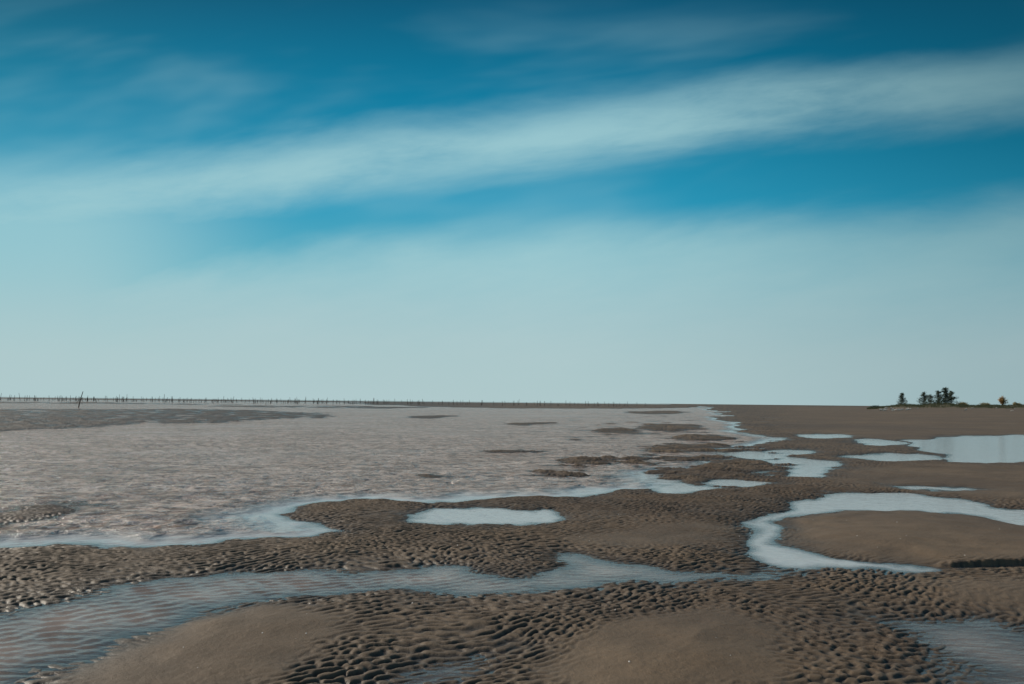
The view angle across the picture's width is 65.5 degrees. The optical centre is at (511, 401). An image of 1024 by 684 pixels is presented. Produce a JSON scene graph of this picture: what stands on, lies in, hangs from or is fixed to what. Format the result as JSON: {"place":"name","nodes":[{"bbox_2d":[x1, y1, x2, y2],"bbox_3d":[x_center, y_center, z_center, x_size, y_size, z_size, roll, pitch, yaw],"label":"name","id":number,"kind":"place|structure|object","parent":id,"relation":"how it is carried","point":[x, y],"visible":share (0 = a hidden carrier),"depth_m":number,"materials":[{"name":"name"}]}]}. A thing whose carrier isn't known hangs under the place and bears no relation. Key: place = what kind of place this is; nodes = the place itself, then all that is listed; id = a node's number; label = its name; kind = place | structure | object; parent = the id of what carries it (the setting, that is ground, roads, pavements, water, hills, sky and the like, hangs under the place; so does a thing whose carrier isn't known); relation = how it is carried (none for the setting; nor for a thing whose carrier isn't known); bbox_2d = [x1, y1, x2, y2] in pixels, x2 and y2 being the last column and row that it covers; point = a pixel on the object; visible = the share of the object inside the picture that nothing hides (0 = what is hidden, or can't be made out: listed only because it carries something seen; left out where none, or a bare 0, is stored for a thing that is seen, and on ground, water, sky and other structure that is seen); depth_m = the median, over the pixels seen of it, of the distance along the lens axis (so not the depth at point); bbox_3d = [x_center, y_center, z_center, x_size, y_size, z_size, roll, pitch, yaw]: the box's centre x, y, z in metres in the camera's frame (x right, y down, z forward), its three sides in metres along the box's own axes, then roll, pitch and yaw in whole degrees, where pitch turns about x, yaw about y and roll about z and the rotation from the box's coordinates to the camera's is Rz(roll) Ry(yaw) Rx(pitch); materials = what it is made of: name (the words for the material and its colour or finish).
{"place":"outdoors","nodes":[
{"label":"outdoors","id":0,"kind":"place"},
{"bbox_2d":[0,397,1023,683],"bbox_3d":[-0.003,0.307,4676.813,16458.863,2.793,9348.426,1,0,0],"label":"sand tidal flat ground","id":1,"kind":"structure","parent":0,"point":[698,623],"depth_m":6.52,"materials":[{"name":"brown sand"}]},
{"bbox_2d":[896,393,907,404],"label":"casuarina tree","id":2,"kind":"object","parent":1,"relation":"on","point":[902,400],"visible":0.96,"depth_m":299.75,"materials":[{"name":"green plant"}]},
{"bbox_2d":[919,391,927,403],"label":"casuarina tree","id":3,"kind":"object","parent":1,"relation":"on","point":[924,395],"visible":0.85,"depth_m":309.78,"materials":[{"name":"green plant"}]},
{"bbox_2d":[924,394,935,404],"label":"casuarina tree","id":4,"kind":"object","parent":1,"relation":"on","point":[930,396],"visible":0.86,"depth_m":302.82,"materials":[{"name":"green plant"}]},
{"bbox_2d":[931,390,944,403],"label":"casuarina tree","id":5,"kind":"object","parent":1,"relation":"on","point":[939,399],"visible":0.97,"depth_m":299.55,"materials":[{"name":"green plant"}]},
{"bbox_2d":[936,387,948,402],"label":"casuarina tree","id":6,"kind":"object","parent":1,"relation":"on","point":[945,391],"visible":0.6,"depth_m":305.54,"materials":[{"name":"green plant"}]},
{"bbox_2d":[867,402,1023,408],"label":"dune grass","id":7,"kind":"structure","parent":1,"relation":"on","point":[923,405],"depth_m":274.67,"materials":[{"name":"green plant"}]},
{"bbox_2d":[879,407,1015,410],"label":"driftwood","id":8,"kind":"object","parent":1,"relation":"on","point":[893,409],"visible":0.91,"depth_m":220.37,"materials":[{"name":"brown wood"}]},
{"bbox_2d":[942,390,959,403],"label":"casuarina tree","id":9,"kind":"object","parent":1,"relation":"on","point":[950,396],"visible":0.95,"depth_m":297.95,"materials":[{"name":"green plant"}]},
{"bbox_2d":[997,396,1007,404],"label":"orange shrub","id":10,"kind":"object","parent":1,"relation":"on","point":[1002,400],"visible":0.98,"depth_m":299.57,"materials":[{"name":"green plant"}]},
{"bbox_2d":[0,397,1023,658],"bbox_3d":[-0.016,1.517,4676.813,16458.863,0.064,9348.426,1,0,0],"label":"sea water","id":11,"kind":"structure","parent":0,"point":[150,483],"depth_m":17.76,"materials":[{"name":"grey liquid"}]},
{"bbox_2d":[0,393,645,406],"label":"distant fishing stakes","id":12,"kind":"object","parent":11,"relation":"in","point":[116,398],"visible":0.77,"depth_m":336.34,"materials":[{"name":"brown wood"}]},
{"bbox_2d":[0,0,1023,405],"label":"sky","id":13,"kind":"structure","parent":0,"point":[741,202],"materials":[{"name":"blue"}]}
]}

